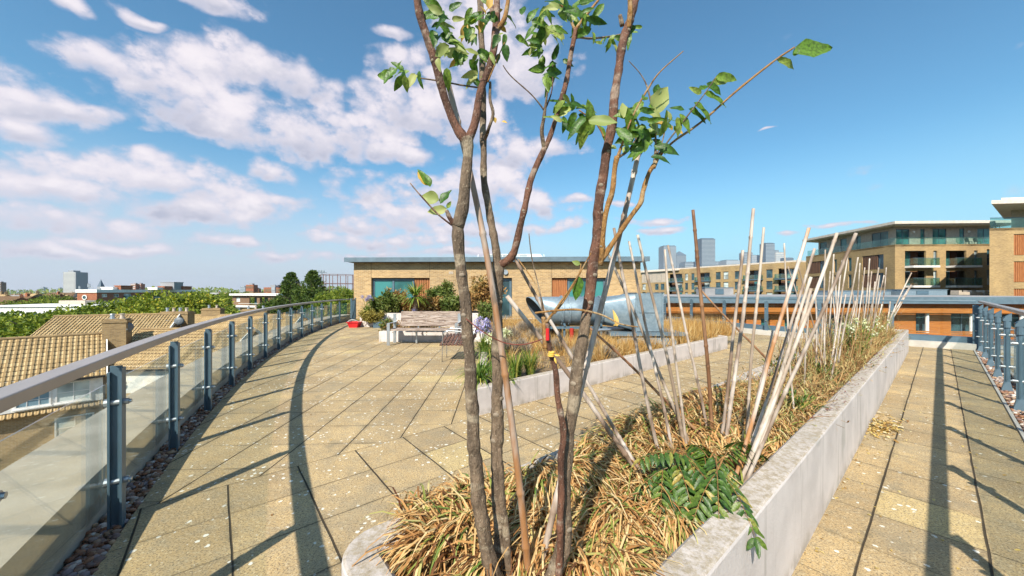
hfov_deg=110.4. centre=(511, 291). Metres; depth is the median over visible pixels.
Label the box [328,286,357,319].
tree
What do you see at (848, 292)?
roof plant
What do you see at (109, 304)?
tree
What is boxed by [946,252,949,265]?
window
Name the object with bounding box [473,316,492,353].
strap plant
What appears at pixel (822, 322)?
bamboo cane
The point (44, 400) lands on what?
window
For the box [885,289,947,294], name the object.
roof plant
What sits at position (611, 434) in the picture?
bamboo cane
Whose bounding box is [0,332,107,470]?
tiled house
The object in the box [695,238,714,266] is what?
skyscraper
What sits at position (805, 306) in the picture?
bamboo cane
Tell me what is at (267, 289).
tower block
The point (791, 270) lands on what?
window
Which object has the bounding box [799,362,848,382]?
green weed
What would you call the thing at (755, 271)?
window
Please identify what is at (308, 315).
ground
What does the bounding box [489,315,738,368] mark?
golden grass
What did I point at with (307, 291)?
tree
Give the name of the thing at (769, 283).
window
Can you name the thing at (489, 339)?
strap plant
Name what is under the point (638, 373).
bamboo cane
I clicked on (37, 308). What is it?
flat building
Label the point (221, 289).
distant woodland
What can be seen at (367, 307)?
strap plant
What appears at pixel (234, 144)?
sky
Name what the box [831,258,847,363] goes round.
bamboo cane
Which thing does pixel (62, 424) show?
window
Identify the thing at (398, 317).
planter
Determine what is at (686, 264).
skyscraper
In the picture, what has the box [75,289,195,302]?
apartment block
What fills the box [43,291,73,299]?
house
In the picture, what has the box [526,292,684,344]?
ventilation duct
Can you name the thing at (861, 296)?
bamboo cane
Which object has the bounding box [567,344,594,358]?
lavender tuft
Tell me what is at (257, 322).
tiled house
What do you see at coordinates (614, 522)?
strap leaf grass
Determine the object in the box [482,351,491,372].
strap plant
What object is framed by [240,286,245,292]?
tower block
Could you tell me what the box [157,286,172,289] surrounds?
plant room
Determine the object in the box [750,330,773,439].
bamboo cane
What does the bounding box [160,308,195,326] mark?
chimney
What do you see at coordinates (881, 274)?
window
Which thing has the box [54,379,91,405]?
window
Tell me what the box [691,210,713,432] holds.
bamboo cane
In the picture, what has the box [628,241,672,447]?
bamboo cane
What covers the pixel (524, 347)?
lavender tuft
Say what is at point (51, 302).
tree
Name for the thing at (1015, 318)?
window
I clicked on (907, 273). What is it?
window
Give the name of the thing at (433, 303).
shrub
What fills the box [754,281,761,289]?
window
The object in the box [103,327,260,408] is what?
tiled house
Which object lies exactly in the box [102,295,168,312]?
tree
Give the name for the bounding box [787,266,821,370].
bamboo cane
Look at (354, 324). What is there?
red tub
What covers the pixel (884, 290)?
bamboo cane
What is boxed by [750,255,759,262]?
skyscraper
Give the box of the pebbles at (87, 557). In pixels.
[54,321,349,575]
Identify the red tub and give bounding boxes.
[346,320,361,327]
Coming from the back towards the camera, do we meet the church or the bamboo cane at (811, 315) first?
the church
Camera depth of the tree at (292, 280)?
60.80 m
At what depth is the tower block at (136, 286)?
481.05 m
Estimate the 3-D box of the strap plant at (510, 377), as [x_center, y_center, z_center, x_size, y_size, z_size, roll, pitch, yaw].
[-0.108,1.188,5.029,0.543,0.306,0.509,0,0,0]
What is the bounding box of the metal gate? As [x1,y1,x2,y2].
[350,298,355,320]
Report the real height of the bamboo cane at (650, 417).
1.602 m
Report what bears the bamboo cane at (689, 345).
in the planter at (789, 488)
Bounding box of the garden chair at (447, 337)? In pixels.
[439,319,480,361]
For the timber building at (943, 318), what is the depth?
25.17 m
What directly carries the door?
in the brick pavilion
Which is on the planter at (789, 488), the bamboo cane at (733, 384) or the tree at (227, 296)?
the bamboo cane at (733, 384)
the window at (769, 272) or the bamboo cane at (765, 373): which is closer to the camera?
the bamboo cane at (765, 373)
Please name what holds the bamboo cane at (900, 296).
in the planter at (789, 488)
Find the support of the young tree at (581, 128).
on the planter at (789, 488)
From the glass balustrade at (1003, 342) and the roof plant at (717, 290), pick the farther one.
the roof plant at (717, 290)
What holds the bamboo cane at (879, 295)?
in the planter at (789, 488)
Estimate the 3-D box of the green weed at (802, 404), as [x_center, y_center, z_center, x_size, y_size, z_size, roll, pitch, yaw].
[2.555,1.004,3.215,0.538,0.274,0.509,0,0,0]
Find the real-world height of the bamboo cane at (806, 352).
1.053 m
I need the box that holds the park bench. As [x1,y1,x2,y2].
[387,311,460,345]
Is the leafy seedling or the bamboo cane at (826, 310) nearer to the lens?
the leafy seedling
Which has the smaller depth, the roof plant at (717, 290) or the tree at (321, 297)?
the roof plant at (717, 290)
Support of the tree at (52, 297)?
on the ground at (308, 315)
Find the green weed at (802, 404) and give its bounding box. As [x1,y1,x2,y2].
[771,387,828,420]
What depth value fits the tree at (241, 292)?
140.09 m
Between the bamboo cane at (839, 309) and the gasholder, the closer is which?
the bamboo cane at (839, 309)
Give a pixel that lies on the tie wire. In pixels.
(499, 340)
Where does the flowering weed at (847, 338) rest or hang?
on the planter at (789, 488)
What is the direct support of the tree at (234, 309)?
on the ground at (308, 315)
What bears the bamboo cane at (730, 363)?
in the planter at (789, 488)
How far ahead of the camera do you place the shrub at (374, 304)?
16.92 m
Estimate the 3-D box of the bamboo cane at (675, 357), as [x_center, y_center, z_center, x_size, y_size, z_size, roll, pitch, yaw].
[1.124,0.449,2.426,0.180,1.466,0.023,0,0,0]
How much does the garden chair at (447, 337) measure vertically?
0.972 m
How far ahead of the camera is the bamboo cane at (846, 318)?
4.94 m
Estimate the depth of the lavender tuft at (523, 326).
11.02 m
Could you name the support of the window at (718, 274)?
in the apartment block at (772, 278)
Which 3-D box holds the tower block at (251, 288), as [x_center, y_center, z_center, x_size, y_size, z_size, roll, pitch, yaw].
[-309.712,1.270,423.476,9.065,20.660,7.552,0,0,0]
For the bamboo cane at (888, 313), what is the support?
in the planter at (789, 488)
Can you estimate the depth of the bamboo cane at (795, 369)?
2.07 m
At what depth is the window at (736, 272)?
97.47 m
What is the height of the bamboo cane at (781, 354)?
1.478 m
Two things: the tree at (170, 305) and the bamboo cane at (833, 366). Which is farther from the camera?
the tree at (170, 305)
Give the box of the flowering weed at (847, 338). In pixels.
[827,324,858,349]
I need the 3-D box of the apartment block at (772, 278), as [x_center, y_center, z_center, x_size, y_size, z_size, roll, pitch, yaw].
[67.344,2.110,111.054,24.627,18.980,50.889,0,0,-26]
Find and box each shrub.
[357,308,386,323]
[367,295,380,312]
[372,288,403,312]
[378,317,392,330]
[378,318,449,332]
[384,287,409,312]
[400,297,419,311]
[417,295,442,310]
[423,279,456,310]
[438,294,459,310]
[469,274,507,306]
[469,291,480,312]
[474,300,502,321]
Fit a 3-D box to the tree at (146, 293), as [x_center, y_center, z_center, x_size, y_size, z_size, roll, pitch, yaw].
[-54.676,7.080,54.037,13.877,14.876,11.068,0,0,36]
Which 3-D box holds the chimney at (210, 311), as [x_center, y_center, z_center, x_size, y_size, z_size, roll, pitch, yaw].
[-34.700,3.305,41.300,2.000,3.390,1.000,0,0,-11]
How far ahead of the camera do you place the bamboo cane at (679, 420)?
2.40 m
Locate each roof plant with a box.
[695,287,733,294]
[817,290,891,294]
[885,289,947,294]
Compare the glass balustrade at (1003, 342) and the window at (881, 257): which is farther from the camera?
the window at (881, 257)
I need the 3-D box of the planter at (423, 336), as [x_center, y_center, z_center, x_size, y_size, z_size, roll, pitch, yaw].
[-2.555,1.433,11.780,3.310,0.334,1.040,0,0,0]
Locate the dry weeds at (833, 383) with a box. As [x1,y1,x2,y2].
[698,323,912,441]
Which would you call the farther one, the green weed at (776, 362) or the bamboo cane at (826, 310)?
the bamboo cane at (826, 310)
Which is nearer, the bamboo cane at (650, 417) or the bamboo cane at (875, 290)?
the bamboo cane at (650, 417)
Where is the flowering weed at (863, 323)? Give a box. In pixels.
[832,318,879,356]
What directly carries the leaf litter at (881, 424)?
on the terrace paving
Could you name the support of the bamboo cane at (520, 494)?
on the planter at (789, 488)
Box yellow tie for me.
[548,351,559,362]
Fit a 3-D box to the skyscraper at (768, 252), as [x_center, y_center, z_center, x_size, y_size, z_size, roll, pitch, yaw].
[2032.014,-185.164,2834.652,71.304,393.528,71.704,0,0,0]
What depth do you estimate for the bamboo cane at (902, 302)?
12.05 m
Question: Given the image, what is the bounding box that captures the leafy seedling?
[631,434,768,558]
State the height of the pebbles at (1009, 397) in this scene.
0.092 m
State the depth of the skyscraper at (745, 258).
3000.00 m
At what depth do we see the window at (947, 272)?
51.69 m
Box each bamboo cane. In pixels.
[447,86,531,575]
[505,295,639,474]
[514,258,642,472]
[540,154,640,561]
[590,327,702,436]
[605,245,690,443]
[613,228,658,450]
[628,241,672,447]
[636,235,685,449]
[664,249,687,444]
[667,245,707,427]
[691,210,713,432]
[702,291,774,366]
[720,250,743,435]
[724,208,754,437]
[735,228,810,478]
[739,233,838,485]
[743,277,812,481]
[744,233,857,482]
[746,227,764,432]
[750,248,815,445]
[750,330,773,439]
[751,288,812,475]
[783,243,794,408]
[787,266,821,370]
[798,268,823,361]
[803,302,809,384]
[814,289,817,365]
[820,250,825,362]
[822,271,830,364]
[823,301,825,367]
[828,254,834,346]
[830,294,845,379]
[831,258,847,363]
[832,295,835,319]
[833,260,841,359]
[835,284,837,330]
[837,257,858,363]
[850,297,856,325]
[854,263,860,332]
[855,267,864,339]
[861,258,869,334]
[862,282,863,312]
[866,271,871,321]
[868,267,878,320]
[870,275,879,340]
[870,282,875,324]
[875,275,884,316]
[880,267,886,321]
[886,301,890,329]
[888,273,911,323]
[888,285,911,324]
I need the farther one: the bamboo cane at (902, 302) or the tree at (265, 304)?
the tree at (265, 304)
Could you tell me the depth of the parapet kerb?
10.14 m
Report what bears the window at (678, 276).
in the apartment block at (772, 278)
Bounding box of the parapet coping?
[667,316,971,342]
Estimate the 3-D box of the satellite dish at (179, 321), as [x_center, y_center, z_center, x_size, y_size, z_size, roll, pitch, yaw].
[-30.309,2.858,32.371,0.712,0.961,0.685,0,0,35]
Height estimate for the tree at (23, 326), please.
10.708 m
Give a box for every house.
[0,292,36,304]
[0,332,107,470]
[8,293,28,303]
[30,290,49,300]
[30,313,179,335]
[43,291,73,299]
[47,291,76,297]
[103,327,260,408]
[195,314,309,332]
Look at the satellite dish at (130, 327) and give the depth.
24.56 m
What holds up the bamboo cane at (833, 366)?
in the planter at (789, 488)
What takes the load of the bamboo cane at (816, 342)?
in the planter at (789, 488)
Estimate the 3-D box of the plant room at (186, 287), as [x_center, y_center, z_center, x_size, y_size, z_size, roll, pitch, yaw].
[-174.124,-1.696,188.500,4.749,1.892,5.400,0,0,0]
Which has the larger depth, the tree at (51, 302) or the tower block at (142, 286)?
the tower block at (142, 286)
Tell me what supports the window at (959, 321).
in the timber building at (943, 318)
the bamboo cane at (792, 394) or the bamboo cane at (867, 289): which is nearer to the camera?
the bamboo cane at (792, 394)
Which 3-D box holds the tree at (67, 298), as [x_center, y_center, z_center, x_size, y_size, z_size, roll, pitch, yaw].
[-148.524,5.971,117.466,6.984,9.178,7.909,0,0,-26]
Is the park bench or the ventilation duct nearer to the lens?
the ventilation duct
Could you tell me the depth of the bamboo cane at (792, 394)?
3.19 m
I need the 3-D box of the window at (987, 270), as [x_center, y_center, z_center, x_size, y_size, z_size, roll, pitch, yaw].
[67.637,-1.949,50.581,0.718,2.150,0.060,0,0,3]
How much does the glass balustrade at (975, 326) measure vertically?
1.389 m
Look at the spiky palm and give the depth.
15.87 m
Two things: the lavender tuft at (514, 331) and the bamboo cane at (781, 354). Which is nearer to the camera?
the bamboo cane at (781, 354)
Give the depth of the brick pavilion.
20.20 m
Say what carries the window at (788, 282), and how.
in the apartment block at (772, 278)
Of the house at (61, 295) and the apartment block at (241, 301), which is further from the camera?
the house at (61, 295)
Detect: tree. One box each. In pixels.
[0,299,48,304]
[0,305,92,337]
[0,309,35,327]
[0,311,57,335]
[6,293,62,303]
[24,309,117,318]
[32,299,61,303]
[50,296,72,300]
[64,305,107,314]
[80,299,123,313]
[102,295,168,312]
[103,303,171,313]
[114,289,198,308]
[128,300,197,313]
[148,290,223,313]
[164,291,237,312]
[197,291,216,298]
[208,291,239,307]
[209,292,253,308]
[224,305,240,313]
[256,297,288,313]
[270,272,301,311]
[290,269,329,318]
[307,291,346,316]
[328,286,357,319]
[377,0,832,575]
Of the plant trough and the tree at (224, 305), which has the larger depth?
the tree at (224, 305)
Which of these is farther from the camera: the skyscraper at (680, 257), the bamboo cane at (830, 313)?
the skyscraper at (680, 257)
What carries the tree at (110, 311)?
on the ground at (308, 315)
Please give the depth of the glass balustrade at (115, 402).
2.45 m
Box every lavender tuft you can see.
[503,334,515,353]
[505,324,522,340]
[513,335,532,353]
[516,320,530,332]
[523,325,541,342]
[551,335,569,352]
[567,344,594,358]
[587,335,602,348]
[598,343,618,359]
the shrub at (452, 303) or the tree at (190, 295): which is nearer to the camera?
the shrub at (452, 303)
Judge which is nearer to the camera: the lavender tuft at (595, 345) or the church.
the lavender tuft at (595, 345)
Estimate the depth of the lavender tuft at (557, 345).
7.40 m
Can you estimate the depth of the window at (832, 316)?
25.84 m
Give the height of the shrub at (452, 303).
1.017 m
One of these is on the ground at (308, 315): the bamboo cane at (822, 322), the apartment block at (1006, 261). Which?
the apartment block at (1006, 261)
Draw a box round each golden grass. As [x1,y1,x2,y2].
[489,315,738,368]
[506,321,739,360]
[662,314,737,344]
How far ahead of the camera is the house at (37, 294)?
124.96 m
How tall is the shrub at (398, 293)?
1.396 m
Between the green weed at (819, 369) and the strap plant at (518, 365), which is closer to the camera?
the green weed at (819, 369)
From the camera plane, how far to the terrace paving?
3.32 m
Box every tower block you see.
[0,281,5,293]
[63,270,87,292]
[131,283,139,289]
[139,283,144,289]
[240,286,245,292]
[246,284,257,292]
[264,285,280,292]
[271,285,276,292]
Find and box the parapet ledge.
[0,314,350,575]
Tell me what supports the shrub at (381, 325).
on the planter at (423, 336)
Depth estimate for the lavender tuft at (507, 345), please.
7.41 m
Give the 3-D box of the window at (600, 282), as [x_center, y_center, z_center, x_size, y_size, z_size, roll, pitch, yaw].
[4.260,0.370,20.415,2.156,2.194,0.060,0,0,0]
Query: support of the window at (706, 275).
in the apartment block at (772, 278)
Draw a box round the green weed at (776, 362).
[762,355,793,373]
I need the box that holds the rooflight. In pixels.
[478,254,542,256]
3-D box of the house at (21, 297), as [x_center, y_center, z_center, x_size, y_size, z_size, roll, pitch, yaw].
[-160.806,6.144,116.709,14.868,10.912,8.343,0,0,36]
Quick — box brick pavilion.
[344,256,649,318]
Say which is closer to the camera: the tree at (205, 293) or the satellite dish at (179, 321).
the satellite dish at (179, 321)
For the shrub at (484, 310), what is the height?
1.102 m
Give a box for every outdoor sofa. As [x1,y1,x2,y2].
[950,290,969,294]
[963,290,982,294]
[976,290,988,294]
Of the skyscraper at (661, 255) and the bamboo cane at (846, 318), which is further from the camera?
the skyscraper at (661, 255)
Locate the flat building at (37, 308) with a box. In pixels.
[0,300,107,324]
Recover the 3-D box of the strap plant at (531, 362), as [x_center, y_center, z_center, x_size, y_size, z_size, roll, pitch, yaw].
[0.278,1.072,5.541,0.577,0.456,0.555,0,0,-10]
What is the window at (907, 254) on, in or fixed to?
in the apartment block at (935, 254)
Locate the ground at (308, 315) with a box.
[9,292,350,319]
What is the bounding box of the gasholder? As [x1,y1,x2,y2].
[320,274,353,290]
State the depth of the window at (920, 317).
25.27 m
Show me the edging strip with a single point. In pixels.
(1015, 422)
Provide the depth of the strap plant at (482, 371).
4.93 m
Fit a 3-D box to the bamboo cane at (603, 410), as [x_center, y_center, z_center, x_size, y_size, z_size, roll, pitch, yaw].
[0.424,0.501,2.011,0.836,1.369,0.026,0,0,-7]
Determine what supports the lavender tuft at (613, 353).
on the planter at (538, 384)
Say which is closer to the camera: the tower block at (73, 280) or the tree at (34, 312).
the tree at (34, 312)
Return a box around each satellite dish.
[126,322,133,331]
[174,317,183,326]
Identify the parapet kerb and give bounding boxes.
[666,320,976,350]
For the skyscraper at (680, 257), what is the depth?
3200.00 m
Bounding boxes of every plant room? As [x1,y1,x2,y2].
[100,287,117,289]
[114,285,132,289]
[147,287,163,289]
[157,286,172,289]
[160,282,183,289]
[181,286,191,289]
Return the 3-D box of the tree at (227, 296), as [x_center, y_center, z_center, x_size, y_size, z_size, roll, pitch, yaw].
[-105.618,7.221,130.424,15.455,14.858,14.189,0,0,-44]
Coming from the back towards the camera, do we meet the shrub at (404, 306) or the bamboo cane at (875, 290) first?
the shrub at (404, 306)
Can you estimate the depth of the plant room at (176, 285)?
182.23 m
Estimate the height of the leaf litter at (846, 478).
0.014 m
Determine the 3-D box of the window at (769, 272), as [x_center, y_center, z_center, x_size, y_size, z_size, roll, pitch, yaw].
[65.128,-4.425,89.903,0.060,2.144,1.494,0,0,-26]
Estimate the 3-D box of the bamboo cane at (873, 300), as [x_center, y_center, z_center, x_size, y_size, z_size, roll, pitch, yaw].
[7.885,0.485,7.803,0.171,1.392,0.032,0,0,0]
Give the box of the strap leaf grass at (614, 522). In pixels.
[352,375,837,575]
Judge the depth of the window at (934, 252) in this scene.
50.94 m
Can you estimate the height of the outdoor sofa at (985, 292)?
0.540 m
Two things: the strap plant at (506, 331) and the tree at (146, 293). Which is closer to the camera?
the strap plant at (506, 331)
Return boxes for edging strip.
[973,350,1023,440]
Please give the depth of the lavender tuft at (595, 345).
7.18 m
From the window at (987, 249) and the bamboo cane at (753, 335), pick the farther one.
the window at (987, 249)
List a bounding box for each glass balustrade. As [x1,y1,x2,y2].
[0,299,354,529]
[664,296,978,348]
[976,301,1023,412]
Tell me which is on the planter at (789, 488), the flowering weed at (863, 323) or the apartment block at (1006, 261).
the flowering weed at (863, 323)
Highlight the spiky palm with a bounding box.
[400,282,431,310]
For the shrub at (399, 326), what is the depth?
11.66 m
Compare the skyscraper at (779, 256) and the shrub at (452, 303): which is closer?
the shrub at (452, 303)
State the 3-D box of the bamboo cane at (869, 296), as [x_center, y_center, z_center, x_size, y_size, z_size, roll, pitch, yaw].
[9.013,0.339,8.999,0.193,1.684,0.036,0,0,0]
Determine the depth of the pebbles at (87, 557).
2.81 m
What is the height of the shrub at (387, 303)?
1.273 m
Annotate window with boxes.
[12,391,51,411]
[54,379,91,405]
[54,412,93,437]
[373,279,414,310]
[567,279,604,296]
[676,274,681,280]
[704,273,709,280]
[716,272,720,279]
[735,271,738,278]
[754,270,761,278]
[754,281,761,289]
[767,269,772,277]
[767,281,772,288]
[787,268,793,277]
[787,280,795,289]
[826,315,873,329]
[849,258,851,270]
[849,274,851,287]
[879,254,883,268]
[879,273,883,287]
[905,252,909,265]
[905,271,909,285]
[916,313,924,332]
[933,251,935,264]
[933,271,935,284]
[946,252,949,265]
[946,271,949,284]
[951,313,968,334]
[987,249,988,264]
[987,270,988,284]
[1001,314,1018,327]
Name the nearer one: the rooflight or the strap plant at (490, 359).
the strap plant at (490, 359)
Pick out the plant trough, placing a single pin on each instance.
(375, 325)
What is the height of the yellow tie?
0.041 m
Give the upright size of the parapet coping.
0.270 m
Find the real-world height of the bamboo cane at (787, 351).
1.268 m
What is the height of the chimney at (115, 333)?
3.260 m
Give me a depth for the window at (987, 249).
50.58 m
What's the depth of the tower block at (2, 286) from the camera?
623.10 m
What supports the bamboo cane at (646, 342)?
in the planter at (789, 488)
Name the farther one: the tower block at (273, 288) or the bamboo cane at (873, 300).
the tower block at (273, 288)
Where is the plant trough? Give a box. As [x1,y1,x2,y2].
[373,321,397,327]
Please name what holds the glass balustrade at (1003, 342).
on the gravel bed
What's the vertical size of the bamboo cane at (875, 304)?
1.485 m
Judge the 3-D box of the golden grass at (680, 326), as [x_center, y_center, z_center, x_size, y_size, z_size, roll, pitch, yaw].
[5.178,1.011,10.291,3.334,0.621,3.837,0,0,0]
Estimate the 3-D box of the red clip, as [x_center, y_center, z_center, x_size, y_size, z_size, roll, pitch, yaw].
[0.120,0.146,1.205,0.013,0.040,0.013,0,0,0]
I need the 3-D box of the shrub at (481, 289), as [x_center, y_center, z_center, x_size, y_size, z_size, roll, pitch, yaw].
[-1.222,0.124,17.088,2.024,2.004,1.522,0,0,0]
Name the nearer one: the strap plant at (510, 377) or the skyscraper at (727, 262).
the strap plant at (510, 377)
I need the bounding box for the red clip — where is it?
[546,328,548,339]
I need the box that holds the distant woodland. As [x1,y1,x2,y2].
[6,285,351,294]
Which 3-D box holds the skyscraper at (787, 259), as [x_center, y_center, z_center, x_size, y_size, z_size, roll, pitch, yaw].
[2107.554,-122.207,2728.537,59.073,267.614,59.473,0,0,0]
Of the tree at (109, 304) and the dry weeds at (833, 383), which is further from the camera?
the tree at (109, 304)
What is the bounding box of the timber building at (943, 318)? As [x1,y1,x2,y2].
[664,294,1023,351]
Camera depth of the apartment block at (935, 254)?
52.01 m
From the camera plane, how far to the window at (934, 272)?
50.94 m
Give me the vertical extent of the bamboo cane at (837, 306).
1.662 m
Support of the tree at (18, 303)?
on the ground at (308, 315)
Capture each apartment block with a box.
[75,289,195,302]
[229,293,304,313]
[641,260,805,293]
[802,220,1010,295]
[989,197,1023,295]
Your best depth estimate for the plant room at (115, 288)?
158.00 m
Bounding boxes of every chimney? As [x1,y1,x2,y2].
[100,313,132,349]
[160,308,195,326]
[200,305,224,316]
[240,306,270,317]
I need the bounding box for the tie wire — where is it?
[466,318,541,344]
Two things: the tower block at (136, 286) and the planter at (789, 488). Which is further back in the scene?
the tower block at (136, 286)
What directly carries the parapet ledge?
on the host building
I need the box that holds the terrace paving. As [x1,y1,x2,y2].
[93,320,1023,575]
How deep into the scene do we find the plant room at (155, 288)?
175.00 m
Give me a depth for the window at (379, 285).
20.43 m
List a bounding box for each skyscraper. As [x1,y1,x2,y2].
[659,245,675,268]
[676,251,685,267]
[679,262,694,267]
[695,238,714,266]
[719,260,739,264]
[739,252,752,263]
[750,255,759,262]
[760,243,774,261]
[775,252,783,261]
[780,258,793,260]
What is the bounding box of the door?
[502,279,511,317]
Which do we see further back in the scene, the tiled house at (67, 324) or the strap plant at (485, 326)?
the tiled house at (67, 324)
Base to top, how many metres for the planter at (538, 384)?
0.355 m
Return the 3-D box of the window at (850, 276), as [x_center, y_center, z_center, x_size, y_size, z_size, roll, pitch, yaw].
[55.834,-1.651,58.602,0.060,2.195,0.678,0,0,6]
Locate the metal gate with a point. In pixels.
(353, 309)
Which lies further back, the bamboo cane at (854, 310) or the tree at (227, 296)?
the tree at (227, 296)
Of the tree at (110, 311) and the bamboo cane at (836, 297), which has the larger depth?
the tree at (110, 311)
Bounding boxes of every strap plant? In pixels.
[361,294,374,311]
[452,353,491,388]
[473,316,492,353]
[476,331,508,358]
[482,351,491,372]
[489,366,519,383]
[503,327,512,342]
[505,350,531,377]
[515,345,542,374]
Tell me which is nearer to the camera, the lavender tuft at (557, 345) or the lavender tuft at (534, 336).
the lavender tuft at (557, 345)
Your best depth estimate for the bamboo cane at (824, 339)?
4.50 m
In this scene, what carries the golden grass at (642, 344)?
on the planter at (538, 384)
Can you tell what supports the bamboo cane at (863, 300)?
in the planter at (789, 488)
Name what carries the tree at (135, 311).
on the ground at (308, 315)
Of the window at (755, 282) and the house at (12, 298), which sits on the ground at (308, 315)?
the house at (12, 298)
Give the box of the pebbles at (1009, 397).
[976,351,1023,430]
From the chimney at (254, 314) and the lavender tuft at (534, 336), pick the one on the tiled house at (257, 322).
the chimney at (254, 314)
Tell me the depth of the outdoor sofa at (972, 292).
41.60 m
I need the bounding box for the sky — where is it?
[0,0,1023,291]
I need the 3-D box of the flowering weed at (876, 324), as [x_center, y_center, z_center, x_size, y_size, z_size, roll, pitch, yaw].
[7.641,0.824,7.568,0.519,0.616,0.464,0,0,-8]
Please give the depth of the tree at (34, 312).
41.99 m
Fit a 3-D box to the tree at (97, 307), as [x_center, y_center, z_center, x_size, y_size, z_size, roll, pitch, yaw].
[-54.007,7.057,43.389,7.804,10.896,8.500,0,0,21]
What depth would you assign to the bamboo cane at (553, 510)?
1.48 m
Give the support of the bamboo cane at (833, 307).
in the planter at (789, 488)
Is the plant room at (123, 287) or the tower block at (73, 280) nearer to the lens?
the plant room at (123, 287)
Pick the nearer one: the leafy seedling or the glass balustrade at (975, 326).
the leafy seedling
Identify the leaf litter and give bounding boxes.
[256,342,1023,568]
[811,352,884,417]
[864,413,908,445]
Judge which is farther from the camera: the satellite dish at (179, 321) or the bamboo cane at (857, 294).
the satellite dish at (179, 321)
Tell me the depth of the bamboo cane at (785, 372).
2.07 m
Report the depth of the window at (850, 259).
58.72 m
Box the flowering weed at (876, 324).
[864,316,889,338]
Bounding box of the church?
[97,280,104,288]
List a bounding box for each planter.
[341,329,908,575]
[360,311,491,326]
[379,328,481,341]
[477,318,727,415]
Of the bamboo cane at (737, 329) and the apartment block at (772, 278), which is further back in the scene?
the apartment block at (772, 278)
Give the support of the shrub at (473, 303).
on the planter at (398, 317)
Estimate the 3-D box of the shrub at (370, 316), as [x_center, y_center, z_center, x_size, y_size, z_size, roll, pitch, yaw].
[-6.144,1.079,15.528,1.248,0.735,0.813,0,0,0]
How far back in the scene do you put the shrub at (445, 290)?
16.93 m
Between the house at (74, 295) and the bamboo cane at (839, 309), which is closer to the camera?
the bamboo cane at (839, 309)
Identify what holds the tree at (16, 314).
on the ground at (308, 315)

